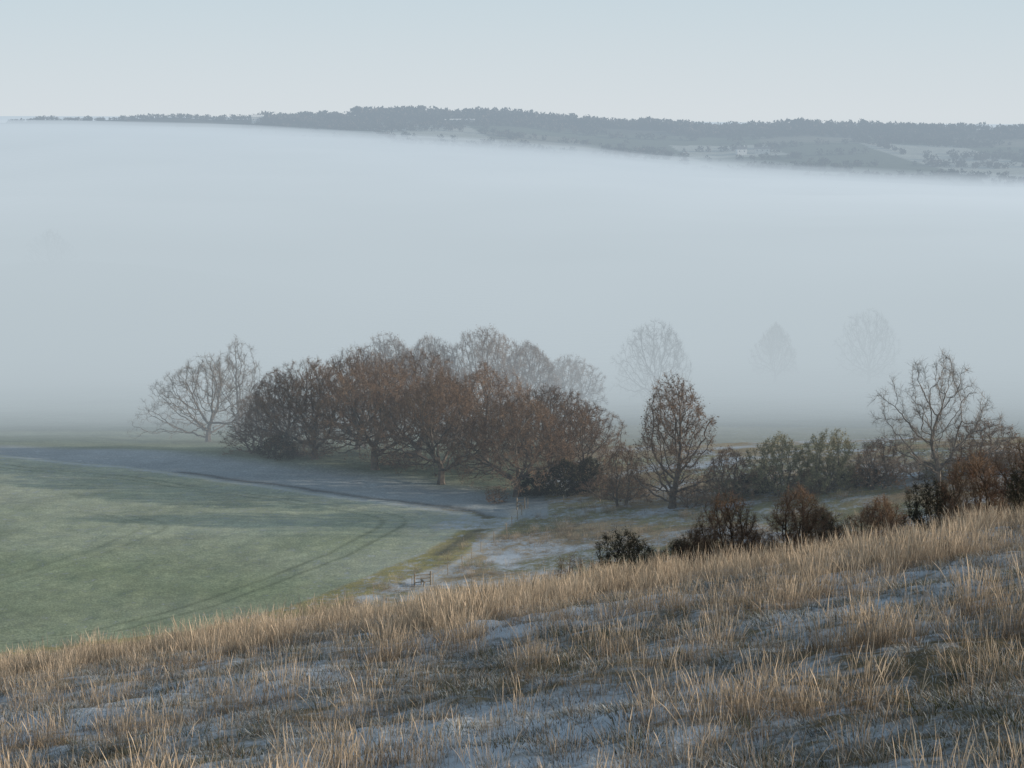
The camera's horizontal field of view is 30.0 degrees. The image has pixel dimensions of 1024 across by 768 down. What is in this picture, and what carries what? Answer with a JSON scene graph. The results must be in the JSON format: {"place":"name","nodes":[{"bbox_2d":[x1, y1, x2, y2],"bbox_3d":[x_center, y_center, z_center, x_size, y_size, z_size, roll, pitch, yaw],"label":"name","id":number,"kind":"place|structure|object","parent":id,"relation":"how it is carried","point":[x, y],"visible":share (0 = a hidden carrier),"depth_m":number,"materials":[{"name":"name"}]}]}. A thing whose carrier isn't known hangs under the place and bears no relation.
{"place":"outdoors","nodes":[
{"label":"outdoors","id":0,"kind":"place"},
{"bbox_2d":[0,116,1023,767],"bbox_3d":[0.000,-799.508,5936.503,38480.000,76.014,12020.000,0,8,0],"label":"ground","id":1,"kind":"structure","parent":0,"point":[110,522],"depth_m":513.29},
{"bbox_2d":[23,228,80,273],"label":"oak tree","id":2,"kind":"object","parent":1,"relation":"on","point":[47,236],"visible":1,"depth_m":609.51,"materials":[{"name":"grey plant"}]},
{"bbox_2d":[126,354,272,442],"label":"oak tree","id":3,"kind":"object","parent":1,"relation":"on","point":[209,432],"visible":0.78,"depth_m":284.67,"materials":[{"name":"brown plant"}]},
{"bbox_2d":[210,333,264,435],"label":"ash tree","id":4,"kind":"object","parent":1,"relation":"on","point":[238,377],"visible":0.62,"depth_m":297.55,"materials":[{"name":"brown plant"}]},
{"bbox_2d":[216,422,291,454],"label":"hazel bush","id":5,"kind":"object","parent":1,"relation":"on","point":[247,445],"visible":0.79,"depth_m":256.80,"materials":[{"name":"brown plant"}]},
{"bbox_2d":[251,114,263,123],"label":"farmhouse","id":6,"kind":"object","parent":1,"relation":"on","point":[255,118],"visible":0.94,"depth_m":1943.09,"materials":[{"name":"white stone"}]},
{"bbox_2d":[226,394,297,444],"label":"beech tree","id":7,"kind":"object","parent":1,"relation":"on","point":[244,408],"visible":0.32,"depth_m":265.91,"materials":[{"name":"brown plant"}]},
{"bbox_2d":[251,433,298,460],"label":"holly bush","id":8,"kind":"object","parent":1,"relation":"on","point":[286,453],"visible":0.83,"depth_m":252.61,"materials":[{"name":"green plant"}]},
{"bbox_2d":[235,370,336,447],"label":"beech tree","id":9,"kind":"object","parent":1,"relation":"on","point":[253,405],"visible":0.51,"depth_m":259.68,"materials":[{"name":"brown plant"}]},
{"bbox_2d":[283,437,333,458],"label":"hazel bush","id":10,"kind":"object","parent":1,"relation":"on","point":[299,450],"visible":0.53,"depth_m":253.80,"materials":[{"name":"brown plant"}]},
{"bbox_2d":[283,419,342,447],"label":"hazel bush","id":11,"kind":"object","parent":1,"relation":"on","point":[317,434],"visible":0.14,"depth_m":266.31,"materials":[{"name":"brown plant"}]},
{"bbox_2d":[253,355,375,459],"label":"beech tree","id":12,"kind":"object","parent":1,"relation":"on","point":[312,395],"visible":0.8,"depth_m":249.75,"materials":[{"name":"brown plant"}]},
{"bbox_2d":[265,579,411,615],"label":"post and wire fence","id":13,"kind":"object","parent":1,"relation":"on","point":[340,594],"visible":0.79,"depth_m":177.47,"materials":[{"name":"brown wood"}]},
{"bbox_2d":[292,344,409,449],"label":"beech tree","id":14,"kind":"object","parent":1,"relation":"on","point":[356,357],"visible":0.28,"depth_m":257.71,"materials":[{"name":"brown plant"}]},
{"bbox_2d":[338,419,390,447],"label":"hazel bush","id":15,"kind":"object","parent":1,"relation":"on","point":[363,445],"visible":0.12,"depth_m":266.90,"materials":[{"name":"brown plant"}]},
{"bbox_2d":[295,359,437,469],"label":"beech tree","id":16,"kind":"object","parent":1,"relation":"on","point":[356,417],"visible":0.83,"depth_m":241.16,"materials":[{"name":"brown plant"}]},
{"bbox_2d":[345,330,435,418],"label":"beech tree","id":17,"kind":"object","parent":1,"relation":"on","point":[388,348],"visible":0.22,"depth_m":309.61,"materials":[{"name":"brown plant"}]},
{"bbox_2d":[378,452,425,468],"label":"hazel bush","id":18,"kind":"object","parent":1,"relation":"on","point":[399,463],"visible":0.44,"depth_m":246.56,"materials":[{"name":"brown plant"}]},
{"bbox_2d":[365,347,470,453],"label":"beech tree","id":19,"kind":"object","parent":1,"relation":"on","point":[425,370],"visible":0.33,"depth_m":251.78,"materials":[{"name":"brown plant"}]},
{"bbox_2d":[414,571,430,586],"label":"wooden stile","id":20,"kind":"object","parent":1,"relation":"on","point":[423,581],"visible":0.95,"depth_m":183.83,"materials":[{"name":"grey wood"}]},
{"bbox_2d":[391,333,468,414],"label":"beech tree","id":21,"kind":"object","parent":1,"relation":"on","point":[429,347],"visible":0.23,"depth_m":311.43,"materials":[{"name":"brown plant"}]},
{"bbox_2d":[364,369,505,484],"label":"beech tree","id":22,"kind":"object","parent":1,"relation":"on","point":[434,391],"visible":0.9,"depth_m":231.68,"materials":[{"name":"brown plant"}]},
{"bbox_2d":[423,422,474,449],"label":"hazel bush","id":23,"kind":"object","parent":1,"relation":"on","point":[450,439],"visible":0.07,"depth_m":260.25,"materials":[{"name":"brown plant"}]},
{"bbox_2d":[445,119,474,123],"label":"barn","id":24,"kind":"structure","parent":1,"relation":"on","point":[472,120],"depth_m":1903.30,"materials":[{"name":"grey"}]},
{"bbox_2d":[433,504,521,583],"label":"post and wire fence","id":25,"kind":"object","parent":1,"relation":"on","point":[487,538],"visible":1,"depth_m":201.18,"materials":[{"name":"brown wood"}]},
{"bbox_2d":[430,362,537,462],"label":"beech tree","id":26,"kind":"object","parent":1,"relation":"on","point":[485,393],"visible":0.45,"depth_m":244.72,"materials":[{"name":"brown plant"}]},
{"bbox_2d":[441,324,536,420],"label":"beech tree","id":27,"kind":"object","parent":1,"relation":"on","point":[489,347],"visible":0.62,"depth_m":309.60,"materials":[{"name":"brown plant"}]},
{"bbox_2d":[485,486,510,503],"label":"hazel bush","id":28,"kind":"object","parent":1,"relation":"on","point":[489,498],"visible":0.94,"depth_m":221.33,"materials":[{"name":"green plant"}]},
{"bbox_2d":[0,526,1023,767],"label":"hillside grass","id":29,"kind":"structure","parent":1,"relation":"on","point":[741,683],"depth_m":29.74,"materials":[{"name":"brown plant"}]},
{"bbox_2d":[6,105,1023,198],"bbox_3d":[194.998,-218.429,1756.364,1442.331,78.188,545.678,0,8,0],"label":"distant woodland","id":30,"kind":"object","parent":1,"relation":"on","point":[797,126],"visible":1,"depth_m":1772.42,"materials":[{"name":"grey plant"}]},
{"bbox_2d":[516,497,524,509],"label":"wooden stile","id":31,"kind":"object","parent":1,"relation":"on","point":[517,503],"visible":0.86,"depth_m":217.17,"materials":[{"name":"grey wood"}]},
{"bbox_2d":[440,387,602,496],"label":"beech tree","id":32,"kind":"object","parent":1,"relation":"on","point":[517,478],"visible":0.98,"depth_m":222.68,"materials":[{"name":"brown plant"}]},
{"bbox_2d":[486,339,573,424],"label":"beech tree","id":33,"kind":"object","parent":1,"relation":"on","point":[544,366],"visible":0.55,"depth_m":315.39,"materials":[{"name":"brown plant"}]},
{"bbox_2d":[513,472,549,496],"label":"holly bush","id":34,"kind":"object","parent":1,"relation":"on","point":[525,484],"visible":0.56,"depth_m":224.72,"materials":[{"name":"green plant"}]},
{"bbox_2d":[489,382,608,471],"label":"beech tree","id":35,"kind":"object","parent":1,"relation":"on","point":[553,406],"visible":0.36,"depth_m":238.18,"materials":[{"name":"brown plant"}]},
{"bbox_2d":[532,457,597,496],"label":"holly bush","id":36,"kind":"object","parent":1,"relation":"on","point":[551,486],"visible":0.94,"depth_m":221.71,"materials":[{"name":"green plant"}]},
{"bbox_2d":[544,550,593,583],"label":"hawthorn bush","id":37,"kind":"object","parent":1,"relation":"on","point":[561,568],"visible":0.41,"depth_m":69.59,"materials":[{"name":"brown plant"}]},
{"bbox_2d":[535,354,608,418],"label":"beech tree","id":38,"kind":"object","parent":1,"relation":"on","point":[573,371],"visible":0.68,"depth_m":331.81,"materials":[{"name":"brown plant"}]},
{"bbox_2d":[532,402,626,480],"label":"beech tree","id":39,"kind":"object","parent":1,"relation":"on","point":[581,421],"visible":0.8,"depth_m":226.31,"materials":[{"name":"brown plant"}]},
{"bbox_2d":[568,455,614,492],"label":"holly bush","id":40,"kind":"object","parent":1,"relation":"on","point":[589,460],"visible":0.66,"depth_m":222.68,"materials":[{"name":"green plant"}]},
{"bbox_2d":[586,559,604,576],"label":"hawthorn bush","id":41,"kind":"object","parent":1,"relation":"on","point":[592,564],"visible":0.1,"depth_m":72.53,"materials":[{"name":"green plant"}]},
{"bbox_2d":[575,475,625,498],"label":"hazel bush","id":42,"kind":"object","parent":1,"relation":"on","point":[597,483],"visible":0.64,"depth_m":219.70,"materials":[{"name":"brown plant"}]},
{"bbox_2d":[594,440,651,506],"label":"field maple tree","id":43,"kind":"object","parent":1,"relation":"on","point":[612,471],"visible":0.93,"depth_m":213.16,"materials":[{"name":"brown plant"}]},
{"bbox_2d":[587,525,666,575],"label":"hawthorn bush","id":44,"kind":"object","parent":1,"relation":"on","point":[616,553],"visible":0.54,"depth_m":71.44,"materials":[{"name":"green plant"}]},
{"bbox_2d":[604,479,655,500],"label":"hazel bush","id":45,"kind":"object","parent":1,"relation":"on","point":[631,489],"visible":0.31,"depth_m":217.28,"materials":[{"name":"brown plant"}]},
{"bbox_2d":[610,318,702,404],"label":"oak tree","id":46,"kind":"object","parent":1,"relation":"on","point":[673,373],"visible":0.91,"depth_m":372.52,"materials":[{"name":"grey plant"}]},
{"bbox_2d":[602,372,728,508],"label":"lime tree","id":47,"kind":"object","parent":1,"relation":"on","point":[658,418],"visible":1,"depth_m":208.13,"materials":[{"name":"brown plant"}]},
{"bbox_2d":[649,537,702,567],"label":"hawthorn bush","id":48,"kind":"object","parent":1,"relation":"on","point":[672,548],"visible":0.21,"depth_m":73.69,"materials":[{"name":"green plant"}]},
{"bbox_2d":[668,483,712,508],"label":"hedgerow bush","id":49,"kind":"object","parent":1,"relation":"on","point":[692,500],"visible":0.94,"depth_m":208.54,"materials":[{"name":"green plant"}]},
{"bbox_2d":[670,522,721,570],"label":"hawthorn bush","id":50,"kind":"object","parent":1,"relation":"on","point":[694,543],"visible":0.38,"depth_m":72.40,"materials":[{"name":"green plant"}]},
{"bbox_2d":[686,489,761,562],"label":"hawthorn bush","id":51,"kind":"object","parent":1,"relation":"on","point":[727,514],"visible":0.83,"depth_m":71.22,"materials":[{"name":"brown plant"}]},
{"bbox_2d":[697,442,760,500],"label":"field maple tree","id":52,"kind":"object","parent":1,"relation":"on","point":[732,470],"visible":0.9,"depth_m":209.76,"materials":[{"name":"brown plant"}]},
{"bbox_2d":[703,477,754,502],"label":"hedgerow bush","id":53,"kind":"object","parent":1,"relation":"on","point":[737,486],"visible":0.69,"depth_m":210.03,"materials":[{"name":"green plant"}]},
{"bbox_2d":[527,464,948,507],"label":"post and wire fence","id":54,"kind":"object","parent":1,"relation":"on","point":[608,494],"visible":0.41,"depth_m":217.16,"materials":[{"name":"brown wood"}]},
{"bbox_2d":[735,145,746,154],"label":"farmhouse","id":55,"kind":"object","parent":1,"relation":"on","point":[741,150],"visible":0.98,"depth_m":1764.12,"materials":[{"name":"stone"}]},
{"bbox_2d":[726,473,771,495],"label":"hedgerow bush","id":56,"kind":"object","parent":1,"relation":"on","point":[755,491],"visible":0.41,"depth_m":212.13,"materials":[{"name":"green plant"}]},
{"bbox_2d":[730,525,776,560],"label":"hawthorn bush","id":57,"kind":"object","parent":1,"relation":"on","point":[755,541],"visible":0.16,"depth_m":74.46,"materials":[{"name":"brown plant"}]},
{"bbox_2d":[738,463,798,491],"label":"hedgerow bush","id":58,"kind":"object","parent":1,"relation":"on","point":[775,477],"visible":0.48,"depth_m":211.97,"materials":[{"name":"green plant"}]},
{"bbox_2d":[749,323,798,382],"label":"beech tree","id":59,"kind":"object","parent":1,"relation":"on","point":[769,338],"visible":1,"depth_m":434.40,"materials":[{"name":"grey plant"}]},
{"bbox_2d":[739,431,824,496],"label":"willow tree","id":60,"kind":"object","parent":1,"relation":"on","point":[765,461],"visible":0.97,"depth_m":208.55,"materials":[{"name":"green plant"}]},
{"bbox_2d":[751,480,844,555],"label":"hawthorn bush","id":61,"kind":"object","parent":1,"relation":"on","point":[804,521],"visible":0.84,"depth_m":71.14,"materials":[{"name":"brown plant"}]},
{"bbox_2d":[786,468,829,494],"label":"hedgerow bush","id":62,"kind":"object","parent":1,"relation":"on","point":[804,475],"visible":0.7,"depth_m":207.77,"materials":[{"name":"green plant"}]},
{"bbox_2d":[783,506,855,549],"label":"hawthorn bush","id":63,"kind":"object","parent":1,"relation":"on","point":[829,527],"visible":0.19,"depth_m":73.30,"materials":[{"name":"brown plant"}]},
{"bbox_2d":[790,427,867,492],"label":"willow tree","id":64,"kind":"object","parent":1,"relation":"on","point":[818,448],"visible":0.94,"depth_m":207.31,"materials":[{"name":"green plant"}]},
{"bbox_2d":[804,455,853,486],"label":"hedgerow bush","id":65,"kind":"object","parent":1,"relation":"on","point":[824,469],"visible":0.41,"depth_m":210.18,"materials":[{"name":"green plant"}]},
{"bbox_2d":[820,509,860,544],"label":"hawthorn bush","id":66,"kind":"object","parent":1,"relation":"on","point":[847,520],"visible":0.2,"depth_m":74.51,"materials":[{"name":"brown plant"}]},
{"bbox_2d":[837,467,893,487],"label":"hedgerow bush","id":67,"kind":"object","parent":1,"relation":"on","point":[875,470],"visible":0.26,"depth_m":210.26,"materials":[{"name":"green plant"}]},
{"bbox_2d":[832,307,908,383],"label":"oak tree","id":68,"kind":"object","parent":1,"relation":"on","point":[868,371],"visible":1,"depth_m":432.53,"materials":[{"name":"grey plant"}]},
{"bbox_2d":[846,506,900,539],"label":"hawthorn bush","id":69,"kind":"object","parent":1,"relation":"on","point":[878,515],"visible":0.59,"depth_m":71.27,"materials":[{"name":"brown plant"}]},
{"bbox_2d":[842,494,912,541],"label":"hawthorn bush","id":70,"kind":"object","parent":1,"relation":"on","point":[886,503],"visible":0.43,"depth_m":74.27,"materials":[{"name":"brown plant"}]},
{"bbox_2d":[847,435,916,490],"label":"field maple tree","id":71,"kind":"object","parent":1,"relation":"on","point":[870,470],"visible":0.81,"depth_m":205.63,"materials":[{"name":"brown plant"}]},
{"bbox_2d":[867,459,910,483],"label":"hedgerow bush","id":72,"kind":"object","parent":1,"relation":"on","point":[888,472],"visible":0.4,"depth_m":208.83,"materials":[{"name":"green plant"}]},
{"bbox_2d":[895,461,944,480],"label":"hedgerow bush","id":73,"kind":"object","parent":1,"relation":"on","point":[919,476],"visible":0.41,"depth_m":208.65,"materials":[{"name":"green plant"}]},
{"bbox_2d":[844,348,1023,488],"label":"oak tree","id":74,"kind":"object","parent":1,"relation":"on","point":[936,469],"visible":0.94,"depth_m":202.32,"materials":[{"name":"brown plant"}]},
{"bbox_2d":[898,475,970,531],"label":"hawthorn bush","id":75,"kind":"object","parent":1,"relation":"on","point":[917,515],"visible":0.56,"depth_m":72.22,"materials":[{"name":"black plant"}]},
{"bbox_2d":[919,458,979,483],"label":"hedgerow bush","id":76,"kind":"object","parent":1,"relation":"on","point":[928,472],"visible":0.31,"depth_m":206.73,"materials":[{"name":"brown plant"}]},
{"bbox_2d":[929,444,1012,527],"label":"hawthorn bush","id":77,"kind":"object","parent":1,"relation":"on","point":[972,485],"visible":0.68,"depth_m":70.95,"materials":[{"name":"brown plant"}]},
{"bbox_2d":[945,419,1023,476],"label":"field maple tree","id":78,"kind":"object","parent":1,"relation":"on","point":[982,443],"visible":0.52,"depth_m":206.38,"materials":[{"name":"brown plant"}]},
{"bbox_2d":[982,448,1021,469],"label":"hedgerow bush","id":79,"kind":"object","parent":1,"relation":"on","point":[1000,459],"visible":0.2,"depth_m":208.92,"materials":[{"name":"brown plant"}]},
{"bbox_2d":[985,426,1023,519],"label":"hawthorn bush","id":80,"kind":"object","parent":1,"relation":"on","point":[1003,470],"visible":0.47,"depth_m":69.26,"materials":[{"name":"brown plant"}]},
{"bbox_2d":[994,463,1023,521],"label":"hawthorn bush","id":81,"kind":"object","parent":1,"relation":"on","point":[1015,496],"visible":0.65,"depth_m":67.05,"materials":[{"name":"black plant"}]},
{"bbox_2d":[0,0,1023,126],"label":"sky","id":82,"kind":"structure","parent":0,"point":[713,61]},
{"bbox_2d":[754,146,769,153],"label":"barn","id":83,"kind":"structure","parent":0,"point":[761,150],"depth_m":1768.48,"materials":[{"name":"stone"}]}
]}

